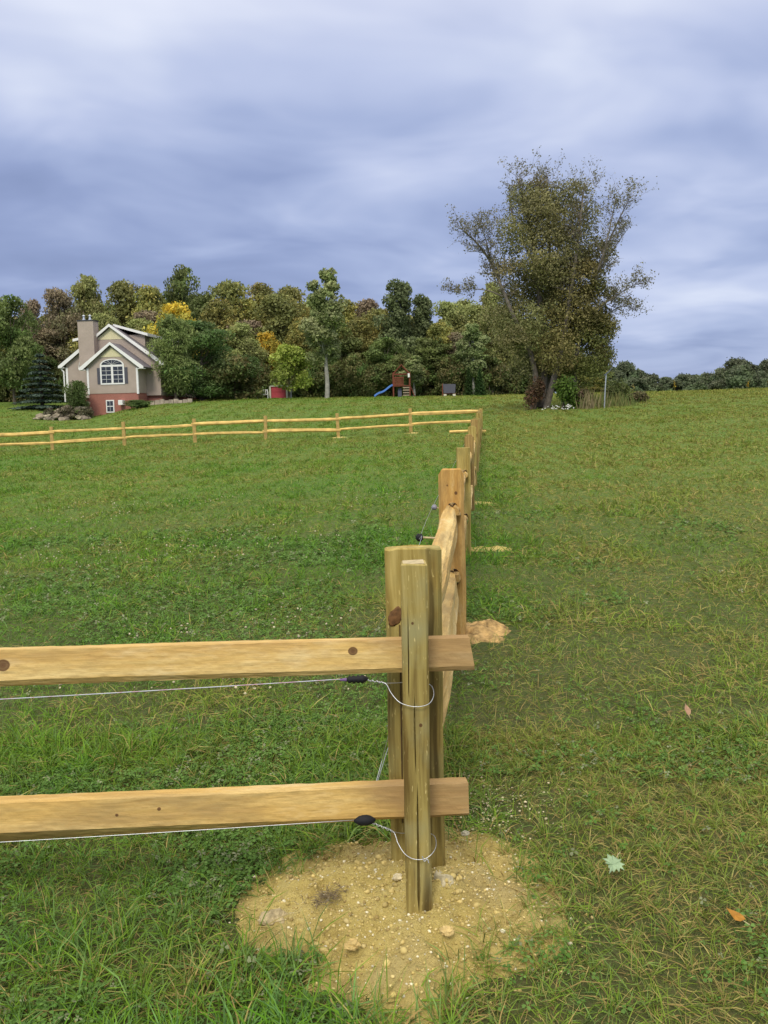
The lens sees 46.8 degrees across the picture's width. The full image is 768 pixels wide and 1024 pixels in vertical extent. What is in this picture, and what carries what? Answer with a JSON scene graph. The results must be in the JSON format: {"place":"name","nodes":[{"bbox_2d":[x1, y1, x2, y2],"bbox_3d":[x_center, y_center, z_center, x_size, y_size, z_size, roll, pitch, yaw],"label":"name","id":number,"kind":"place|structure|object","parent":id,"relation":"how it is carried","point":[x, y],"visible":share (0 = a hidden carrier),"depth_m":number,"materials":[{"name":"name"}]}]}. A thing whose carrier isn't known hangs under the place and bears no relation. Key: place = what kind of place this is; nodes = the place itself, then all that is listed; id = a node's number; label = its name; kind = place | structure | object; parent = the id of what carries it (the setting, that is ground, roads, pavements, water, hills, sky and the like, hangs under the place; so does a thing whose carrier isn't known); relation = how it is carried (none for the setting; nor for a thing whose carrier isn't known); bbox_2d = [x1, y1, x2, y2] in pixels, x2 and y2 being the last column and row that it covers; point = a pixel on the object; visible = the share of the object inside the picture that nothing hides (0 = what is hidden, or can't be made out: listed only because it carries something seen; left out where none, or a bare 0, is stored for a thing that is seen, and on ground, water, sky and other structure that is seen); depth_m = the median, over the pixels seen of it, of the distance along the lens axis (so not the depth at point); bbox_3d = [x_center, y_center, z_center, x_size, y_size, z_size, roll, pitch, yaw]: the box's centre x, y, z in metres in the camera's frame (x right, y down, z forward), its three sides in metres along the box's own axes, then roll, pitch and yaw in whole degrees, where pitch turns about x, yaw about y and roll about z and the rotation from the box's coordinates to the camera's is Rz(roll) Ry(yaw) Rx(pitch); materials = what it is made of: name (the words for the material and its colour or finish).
{"place":"outdoors","nodes":[
{"label":"outdoors","id":0,"kind":"place"},
{"bbox_2d":[0,387,767,1023],"bbox_3d":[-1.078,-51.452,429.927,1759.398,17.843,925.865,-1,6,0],"label":"ground","id":1,"kind":"structure","parent":0,"point":[480,648],"depth_m":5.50,"materials":[{"name":"green plant"}]},
{"bbox_2d":[0,385,24,401],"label":"understory shrub","id":2,"kind":"object","parent":1,"relation":"on","point":[6,394],"visible":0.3,"depth_m":97.73,"materials":[{"name":"green plant"}]},
{"bbox_2d":[0,294,44,404],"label":"broadleaf tree","id":3,"kind":"object","parent":1,"relation":"on","point":[13,371],"visible":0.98,"depth_m":90.15,"materials":[{"name":"green plant"}]},
{"bbox_2d":[16,297,52,388],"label":"broadleaf tree","id":4,"kind":"object","parent":1,"relation":"on","point":[34,305],"visible":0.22,"depth_m":97.64,"materials":[{"name":"green plant"}]},
{"bbox_2d":[8,353,67,409],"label":"spruce tree","id":5,"kind":"object","parent":1,"relation":"on","point":[42,401],"visible":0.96,"depth_m":86.49,"materials":[{"name":"green plant"}]},
{"bbox_2d":[13,328,73,383],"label":"woodland tree","id":6,"kind":"object","parent":1,"relation":"on","point":[56,351],"visible":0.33,"depth_m":98.32,"materials":[{"name":"brown plant"}]},
{"bbox_2d":[26,356,65,399],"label":"understory shrub","id":7,"kind":"object","parent":1,"relation":"on","point":[51,362],"visible":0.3,"depth_m":96.84,"materials":[{"name":"green plant"}]},
{"bbox_2d":[44,369,67,401],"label":"understory shrub","id":8,"kind":"object","parent":1,"relation":"on","point":[60,381],"visible":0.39,"depth_m":96.42,"materials":[{"name":"green plant"}]},
{"bbox_2d":[41,287,83,360],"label":"broadleaf tree","id":9,"kind":"object","parent":1,"relation":"on","point":[66,318],"visible":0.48,"depth_m":100.38,"materials":[{"name":"brown plant"}]},
{"bbox_2d":[62,380,89,418],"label":"evergreen shrub","id":10,"kind":"object","parent":1,"relation":"on","point":[76,395],"visible":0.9,"depth_m":77.30,"materials":[{"name":"green plant"}]},
{"bbox_2d":[63,273,109,345],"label":"broadleaf tree","id":11,"kind":"object","parent":1,"relation":"on","point":[87,302],"visible":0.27,"depth_m":103.23,"materials":[{"name":"green plant"}]},
{"bbox_2d":[92,311,120,330],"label":"broadleaf tree","id":12,"kind":"object","parent":1,"relation":"on","point":[103,319],"visible":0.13,"depth_m":93.05,"materials":[{"name":"green plant"}]},
{"bbox_2d":[100,279,147,326],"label":"woodland tree","id":13,"kind":"object","parent":1,"relation":"on","point":[121,292],"visible":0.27,"depth_m":103.44,"materials":[{"name":"green plant"}]},
{"bbox_2d":[58,315,198,415],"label":"house","id":14,"kind":"structure","parent":1,"relation":"on","point":[109,365],"depth_m":79.80,"materials":[{"name":"beige paint"}]},
{"bbox_2d":[100,359,124,384],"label":"window","id":15,"kind":"structure","parent":14,"relation":"in","point":[111,370],"depth_m":78.74,"materials":[{"name":"white glass"}]},
{"bbox_2d":[122,400,153,407],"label":"evergreen shrub","id":16,"kind":"object","parent":1,"relation":"on","point":[137,403],"visible":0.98,"depth_m":76.78,"materials":[{"name":"green plant"}]},
{"bbox_2d":[124,317,155,332],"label":"woodland tree","id":17,"kind":"object","parent":1,"relation":"on","point":[138,324],"visible":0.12,"depth_m":94.66,"materials":[{"name":"green plant"}]},
{"bbox_2d":[133,310,165,323],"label":"woodland tree","id":18,"kind":"object","parent":1,"relation":"on","point":[148,315],"visible":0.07,"depth_m":98.50,"materials":[{"name":"brown plant"}]},
{"bbox_2d":[125,284,185,322],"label":"woodland tree","id":19,"kind":"object","parent":1,"relation":"on","point":[150,298],"visible":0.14,"depth_m":101.28,"materials":[{"name":"green plant"}]},
{"bbox_2d":[141,301,203,357],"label":"broadleaf tree","id":20,"kind":"object","parent":1,"relation":"on","point":[178,309],"visible":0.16,"depth_m":91.42,"materials":[{"name":"yellow plant"}]},
{"bbox_2d":[144,313,202,398],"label":"broadleaf tree","id":21,"kind":"object","parent":1,"relation":"on","point":[169,326],"visible":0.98,"depth_m":80.14,"materials":[{"name":"green plant"}]},
{"bbox_2d":[161,264,201,317],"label":"broadleaf tree","id":22,"kind":"object","parent":1,"relation":"on","point":[178,289],"visible":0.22,"depth_m":106.64,"materials":[{"name":"green plant"}]},
{"bbox_2d":[185,291,222,320],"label":"woodland tree","id":23,"kind":"object","parent":1,"relation":"on","point":[198,302],"visible":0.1,"depth_m":102.55,"materials":[{"name":"green plant"}]},
{"bbox_2d":[149,319,268,400],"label":"broadleaf tree","id":24,"kind":"object","parent":1,"relation":"on","point":[201,388],"visible":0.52,"depth_m":82.89,"materials":[{"name":"green plant"}]},
{"bbox_2d":[199,298,236,354],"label":"woodland tree","id":25,"kind":"object","parent":1,"relation":"on","point":[214,309],"visible":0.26,"depth_m":95.58,"materials":[{"name":"green plant"}]},
{"bbox_2d":[204,353,265,399],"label":"evergreen shrub","id":26,"kind":"object","parent":1,"relation":"on","point":[242,387],"visible":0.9,"depth_m":83.22,"materials":[{"name":"green plant"}]},
{"bbox_2d":[203,279,267,323],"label":"woodland tree","id":27,"kind":"object","parent":1,"relation":"on","point":[232,292],"visible":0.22,"depth_m":101.62,"materials":[{"name":"green plant"}]},
{"bbox_2d":[0,408,477,449],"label":"split rail fence","id":28,"kind":"object","parent":1,"relation":"on","point":[193,425],"visible":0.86,"depth_m":37.76,"materials":[{"name":"brown wood"}]},
{"bbox_2d":[210,321,269,367],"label":"woodland tree","id":29,"kind":"object","parent":1,"relation":"on","point":[247,341],"visible":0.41,"depth_m":91.75,"materials":[{"name":"green plant"}]},
{"bbox_2d":[222,319,262,358],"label":"woodland tree","id":30,"kind":"object","parent":1,"relation":"on","point":[254,324],"visible":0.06,"depth_m":96.10,"materials":[{"name":"brown plant"}]},
{"bbox_2d":[234,282,274,324],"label":"woodland tree","id":31,"kind":"object","parent":1,"relation":"on","point":[260,290],"visible":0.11,"depth_m":103.93,"materials":[{"name":"green plant"}]},
{"bbox_2d":[249,362,272,397],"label":"understory shrub","id":32,"kind":"object","parent":1,"relation":"on","point":[269,369],"visible":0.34,"depth_m":91.14,"materials":[{"name":"green plant"}]},
{"bbox_2d":[253,331,280,370],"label":"woodland tree","id":33,"kind":"object","parent":1,"relation":"on","point":[265,341],"visible":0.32,"depth_m":94.16,"materials":[{"name":"yellow plant"}]},
{"bbox_2d":[250,292,307,366],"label":"woodland tree","id":34,"kind":"object","parent":1,"relation":"on","point":[278,304],"visible":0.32,"depth_m":96.85,"materials":[{"name":"green plant"}]},
{"bbox_2d":[269,385,291,398],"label":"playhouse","id":35,"kind":"object","parent":1,"relation":"on","point":[275,392],"visible":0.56,"depth_m":85.22,"materials":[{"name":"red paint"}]},
{"bbox_2d":[266,343,313,397],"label":"young tree","id":36,"kind":"object","parent":1,"relation":"on","point":[290,356],"visible":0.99,"depth_m":82.47,"materials":[{"name":"green plant"}]},
{"bbox_2d":[272,285,312,334],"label":"woodland tree","id":37,"kind":"object","parent":1,"relation":"on","point":[292,292],"visible":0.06,"depth_m":101.11,"materials":[{"name":"green plant"}]},
{"bbox_2d":[284,317,319,396],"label":"woodland tree","id":38,"kind":"object","parent":1,"relation":"on","point":[295,337],"visible":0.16,"depth_m":92.97,"materials":[{"name":"green plant"}]},
{"bbox_2d":[296,267,349,397],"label":"silver maple tree","id":39,"kind":"object","parent":1,"relation":"on","point":[327,321],"visible":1,"depth_m":79.63,"materials":[{"name":"grey plant"}]},
{"bbox_2d":[304,361,343,396],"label":"understory shrub","id":40,"kind":"object","parent":1,"relation":"on","point":[319,377],"visible":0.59,"depth_m":89.97,"materials":[{"name":"green plant"}]},
{"bbox_2d":[320,365,346,396],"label":"understory shrub","id":41,"kind":"object","parent":1,"relation":"on","point":[337,383],"visible":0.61,"depth_m":90.39,"materials":[{"name":"green plant"}]},
{"bbox_2d":[314,323,362,382],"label":"woodland tree","id":42,"kind":"object","parent":1,"relation":"on","point":[352,342],"visible":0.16,"depth_m":91.55,"materials":[{"name":"green plant"}]},
{"bbox_2d":[335,299,363,350],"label":"woodland tree","id":43,"kind":"object","parent":1,"relation":"on","point":[348,312],"visible":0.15,"depth_m":100.30,"materials":[{"name":"green plant"}]},
{"bbox_2d":[341,352,368,396],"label":"understory shrub","id":44,"kind":"object","parent":1,"relation":"on","point":[354,364],"visible":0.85,"depth_m":89.98,"materials":[{"name":"green plant"}]},
{"bbox_2d":[339,317,378,365],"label":"woodland tree","id":45,"kind":"object","parent":1,"relation":"on","point":[359,326],"visible":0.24,"depth_m":93.73,"materials":[{"name":"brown plant"}]},
{"bbox_2d":[354,298,378,317],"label":"woodland tree","id":46,"kind":"object","parent":1,"relation":"on","point":[365,305],"visible":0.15,"depth_m":102.78,"materials":[{"name":"brown plant"}]},
{"bbox_2d":[355,365,388,396],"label":"understory shrub","id":47,"kind":"object","parent":1,"relation":"on","point":[371,391],"visible":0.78,"depth_m":89.22,"materials":[{"name":"green plant"}]},
{"bbox_2d":[357,307,388,348],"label":"woodland tree","id":48,"kind":"object","parent":1,"relation":"on","point":[369,315],"visible":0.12,"depth_m":97.67,"materials":[{"name":"green plant"}]},
{"bbox_2d":[365,362,399,396],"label":"understory shrub","id":49,"kind":"object","parent":1,"relation":"on","point":[381,381],"visible":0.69,"depth_m":89.12,"materials":[{"name":"green plant"}]},
{"bbox_2d":[0,489,767,1023],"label":"clover","id":50,"kind":"object","parent":1,"relation":"on","point":[288,730],"depth_m":3.83,"materials":[{"name":"green plant"}]},
{"bbox_2d":[361,337,409,388],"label":"woodland tree","id":51,"kind":"object","parent":1,"relation":"on","point":[377,352],"visible":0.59,"depth_m":90.25,"materials":[{"name":"green plant"}]},
{"bbox_2d":[374,364,414,396],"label":"play set","id":52,"kind":"object","parent":1,"relation":"on","point":[394,384],"visible":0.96,"depth_m":84.19,"materials":[{"name":"brown wood"}]},
{"bbox_2d":[372,278,423,355],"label":"broadleaf tree","id":53,"kind":"object","parent":1,"relation":"on","point":[397,321],"visible":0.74,"depth_m":92.48,"materials":[{"name":"green plant"}]},
{"bbox_2d":[235,826,572,1023],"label":"dirt mound","id":54,"kind":"object","parent":1,"relation":"on","point":[380,911],"visible":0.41,"depth_m":2.54,"materials":[{"name":"yellow soil"}]},
{"bbox_2d":[0,559,474,913],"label":"split rail fence","id":55,"kind":"object","parent":54,"relation":"in","point":[417,797],"visible":0.98,"depth_m":2.54,"materials":[{"name":"brown wood"}]},
{"bbox_2d":[0,674,433,706],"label":"electric fence wire","id":56,"kind":"object","parent":55,"relation":"attached to","point":[362,678],"visible":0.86,"depth_m":2.46,"materials":[{"name":"silver metal"}]},
{"bbox_2d":[0,815,436,862],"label":"electric fence wire","id":57,"kind":"object","parent":55,"relation":"attached to","point":[364,820],"visible":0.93,"depth_m":2.51,"materials":[{"name":"silver metal"}]},
{"bbox_2d":[257,908,287,925],"bbox_3d":[-0.322,1.172,2.557,0.091,0.048,0.070,-1,6,0],"label":"clay clod","id":58,"kind":"object","parent":54,"relation":"on","point":[271,915],"visible":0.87,"depth_m":2.54,"materials":[{"name":"beige soil"}]},
{"bbox_2d":[294,882,347,908],"bbox_3d":[-0.172,1.133,2.612,0.176,0.026,0.103,-6,8,-41],"label":"root clump","id":59,"kind":"object","parent":54,"relation":"on","point":[328,896],"visible":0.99,"depth_m":2.61,"materials":[{"name":"brown plant"}]},
{"bbox_2d":[209,759,599,1023],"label":"clay crumbs","id":60,"kind":"object","parent":54,"relation":"on","point":[403,949],"visible":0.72,"depth_m":2.60,"materials":[{"name":"beige soil"}]},
{"bbox_2d":[434,870,453,886],"bbox_3d":[0.177,1.103,2.647,0.063,0.064,0.060,2,7,31],"label":"clay clod","id":61,"kind":"object","parent":54,"relation":"on","point":[440,876],"visible":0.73,"depth_m":2.63,"materials":[{"name":"beige soil"}]},
{"bbox_2d":[390,352,427,395],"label":"understory shrub","id":62,"kind":"object","parent":1,"relation":"on","point":[402,357],"visible":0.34,"depth_m":88.99,"materials":[{"name":"green plant"}]},
{"bbox_2d":[398,355,424,396],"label":"young tree","id":63,"kind":"object","parent":1,"relation":"on","point":[414,368],"visible":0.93,"depth_m":86.51,"materials":[{"name":"green plant"}]},
{"bbox_2d":[406,293,434,351],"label":"broadleaf tree","id":64,"kind":"object","parent":1,"relation":"on","point":[421,311],"visible":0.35,"depth_m":94.54,"materials":[{"name":"green plant"}]},
{"bbox_2d":[410,368,437,395],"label":"understory shrub","id":65,"kind":"object","parent":1,"relation":"on","point":[426,390],"visible":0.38,"depth_m":89.97,"materials":[{"name":"green plant"}]},
{"bbox_2d":[410,336,452,387],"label":"woodland tree","id":66,"kind":"object","parent":1,"relation":"on","point":[434,354],"visible":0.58,"depth_m":90.57,"materials":[{"name":"green plant"}]},
{"bbox_2d":[384,408,482,867],"bbox_3d":[2.119,-1.477,20.365,0.180,2.206,35.749,-1,6,7],"label":"split rail fence","id":67,"kind":"object","parent":1,"relation":"on","point":[443,555],"visible":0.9,"depth_m":2.79,"materials":[{"name":"brown wood"}]},
{"bbox_2d":[373,445,463,780],"bbox_3d":[1.021,-0.460,11.324,0.138,0.973,17.488,-1,6,7],"label":"electric fence wire","id":68,"kind":"object","parent":67,"relation":"attached to","point":[419,537],"visible":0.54,"depth_m":4.12,"materials":[{"name":"silver metal"}]},
{"bbox_2d":[424,321,453,373],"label":"woodland tree","id":69,"kind":"object","parent":1,"relation":"on","point":[437,329],"visible":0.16,"depth_m":92.76,"materials":[{"name":"green plant"}]},
{"bbox_2d":[431,357,460,395],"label":"understory shrub","id":70,"kind":"object","parent":1,"relation":"on","point":[445,371],"visible":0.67,"depth_m":89.74,"materials":[{"name":"green plant"}]},
{"bbox_2d":[431,300,466,337],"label":"woodland tree","id":71,"kind":"object","parent":1,"relation":"on","point":[449,314],"visible":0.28,"depth_m":99.71,"materials":[{"name":"green plant"}]},
{"bbox_2d":[437,353,471,395],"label":"understory shrub","id":72,"kind":"object","parent":1,"relation":"on","point":[452,357],"visible":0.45,"depth_m":89.27,"materials":[{"name":"green plant"}]},
{"bbox_2d":[444,331,470,356],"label":"woodland tree","id":73,"kind":"object","parent":1,"relation":"on","point":[456,336],"visible":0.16,"depth_m":92.00,"materials":[{"name":"brown plant"}]},
{"bbox_2d":[453,297,478,329],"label":"woodland tree","id":74,"kind":"object","parent":1,"relation":"on","point":[459,304],"visible":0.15,"depth_m":101.42,"materials":[{"name":"green plant"}]},
{"bbox_2d":[462,367,474,395],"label":"cedar tree","id":75,"kind":"object","parent":1,"relation":"on","point":[468,384],"visible":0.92,"depth_m":87.03,"materials":[{"name":"green plant"}]},
{"bbox_2d":[454,323,490,393],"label":"young tree","id":76,"kind":"object","parent":1,"relation":"on","point":[474,356],"visible":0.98,"depth_m":88.34,"materials":[{"name":"green plant"}]},
{"bbox_2d":[458,303,490,353],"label":"woodland tree","id":77,"kind":"object","parent":1,"relation":"on","point":[474,310],"visible":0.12,"depth_m":95.70,"materials":[{"name":"green plant"}]},
{"bbox_2d":[471,369,486,395],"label":"cedar tree","id":78,"kind":"object","parent":1,"relation":"on","point":[479,388],"visible":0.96,"depth_m":86.04,"materials":[{"name":"green plant"}]},
{"bbox_2d":[466,619,510,643],"bbox_3d":[0.638,0.854,5.979,0.600,0.225,0.720,-1,6,0],"label":"dirt mound","id":79,"kind":"object","parent":1,"relation":"on","point":[482,631],"visible":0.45,"depth_m":5.89,"materials":[{"name":"brown soil"}]},
{"bbox_2d":[470,354,509,394],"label":"understory shrub","id":80,"kind":"object","parent":1,"relation":"on","point":[497,375],"visible":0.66,"depth_m":88.96,"materials":[{"name":"green plant"}]},
{"bbox_2d":[475,281,516,394],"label":"broadleaf tree","id":81,"kind":"object","parent":1,"relation":"on","point":[487,298],"visible":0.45,"depth_m":89.70,"materials":[{"name":"green plant"}]},
{"bbox_2d":[490,360,520,394],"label":"understory shrub","id":82,"kind":"object","parent":1,"relation":"on","point":[501,389],"visible":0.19,"depth_m":91.66,"materials":[{"name":"green plant"}]},
{"bbox_2d":[503,354,527,393],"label":"understory shrub","id":83,"kind":"object","parent":1,"relation":"on","point":[514,389],"visible":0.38,"depth_m":91.38,"materials":[{"name":"green plant"}]},
{"bbox_2d":[437,147,618,408],"bbox_3d":[8.448,-12.717,48.406,9.680,14.162,6.958,-6,8,-41],"label":"old tree","id":84,"kind":"object","parent":1,"relation":"on","point":[541,280],"visible":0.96,"depth_m":48.09,"materials":[{"name":"green plant"}]},
{"bbox_2d":[523,376,545,409],"bbox_3d":[8.270,-6.575,48.800,1.290,1.986,1.053,-1,6,0],"label":"ivy clump","id":85,"kind":"object","parent":84,"relation":"attached to","point":[539,386],"visible":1,"depth_m":48.60,"materials":[{"name":"brown plant"}]},
{"bbox_2d":[551,374,579,408],"bbox_3d":[9.710,-6.282,47.090,1.648,2.075,1.630,-1,6,0],"label":"leafy shrub","id":86,"kind":"object","parent":1,"relation":"on","point":[565,390],"visible":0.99,"depth_m":46.93,"materials":[{"name":"green plant"}]},
{"bbox_2d":[530,168,658,389],"bbox_3d":[11.467,-11.998,48.771,6.824,12.173,5.575,0,6,10],"label":"old tree","id":87,"kind":"object","parent":1,"relation":"on","point":[590,324],"visible":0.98,"depth_m":47.91,"materials":[{"name":"green plant"}]},
{"bbox_2d":[603,852,624,873],"bbox_3d":[0.708,1.080,2.729,0.068,0.010,0.079,5,37,-1],"label":"fallen leaf","id":88,"kind":"object","parent":1,"relation":"on","point":[613,863],"visible":1,"depth_m":2.73,"materials":[{"name":"green plant"}]},
{"bbox_2d":[602,378,631,400],"bbox_3d":[12.772,-6.590,48.623,1.823,1.547,1.397,-3,6,-20],"label":"leafy shrub","id":89,"kind":"object","parent":1,"relation":"on","point":[622,387],"visible":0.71,"depth_m":48.31,"materials":[{"name":"green plant"}]},
{"bbox_2d":[615,360,639,378],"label":"distant tree","id":90,"kind":"object","parent":1,"relation":"on","point":[626,368],"visible":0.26,"depth_m":147.91,"materials":[{"name":"green plant"}]},
{"bbox_2d":[625,377,656,391],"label":"distant tree","id":91,"kind":"object","parent":1,"relation":"on","point":[639,384],"visible":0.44,"depth_m":135.02,"materials":[{"name":"green plant"}]},
{"bbox_2d":[664,379,689,390],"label":"distant tree","id":92,"kind":"object","parent":1,"relation":"on","point":[679,385],"visible":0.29,"depth_m":138.11,"materials":[{"name":"green plant"}]},
{"bbox_2d":[707,379,727,389],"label":"distant tree","id":93,"kind":"object","parent":1,"relation":"on","point":[717,384],"visible":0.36,"depth_m":137.17,"materials":[{"name":"green plant"}]},
{"bbox_2d":[716,357,751,384],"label":"distant tree","id":94,"kind":"object","parent":1,"relation":"on","point":[729,364],"visible":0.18,"depth_m":153.31,"materials":[{"name":"green plant"}]},
{"bbox_2d":[723,364,753,388],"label":"distant tree","id":95,"kind":"object","parent":1,"relation":"on","point":[738,376],"visible":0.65,"depth_m":132.87,"materials":[{"name":"green plant"}]},
{"bbox_2d":[749,369,767,387],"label":"distant tree","id":96,"kind":"object","parent":1,"relation":"on","point":[760,378],"visible":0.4,"depth_m":132.79,"materials":[{"name":"green plant"}]},
{"bbox_2d":[0,0,767,392],"label":"sky","id":97,"kind":"structure","parent":0,"point":[275,143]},
{"bbox_2d":[574,386,611,409],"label":"tall dry grass","id":98,"kind":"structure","parent":0,"point":[588,402],"depth_m":46.91,"materials":[{"name":"beige plant"}]},
{"bbox_2d":[593,391,646,406],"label":"tall dry grass","id":99,"kind":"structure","parent":0,"point":[621,401],"depth_m":47.33,"materials":[{"name":"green plant"}]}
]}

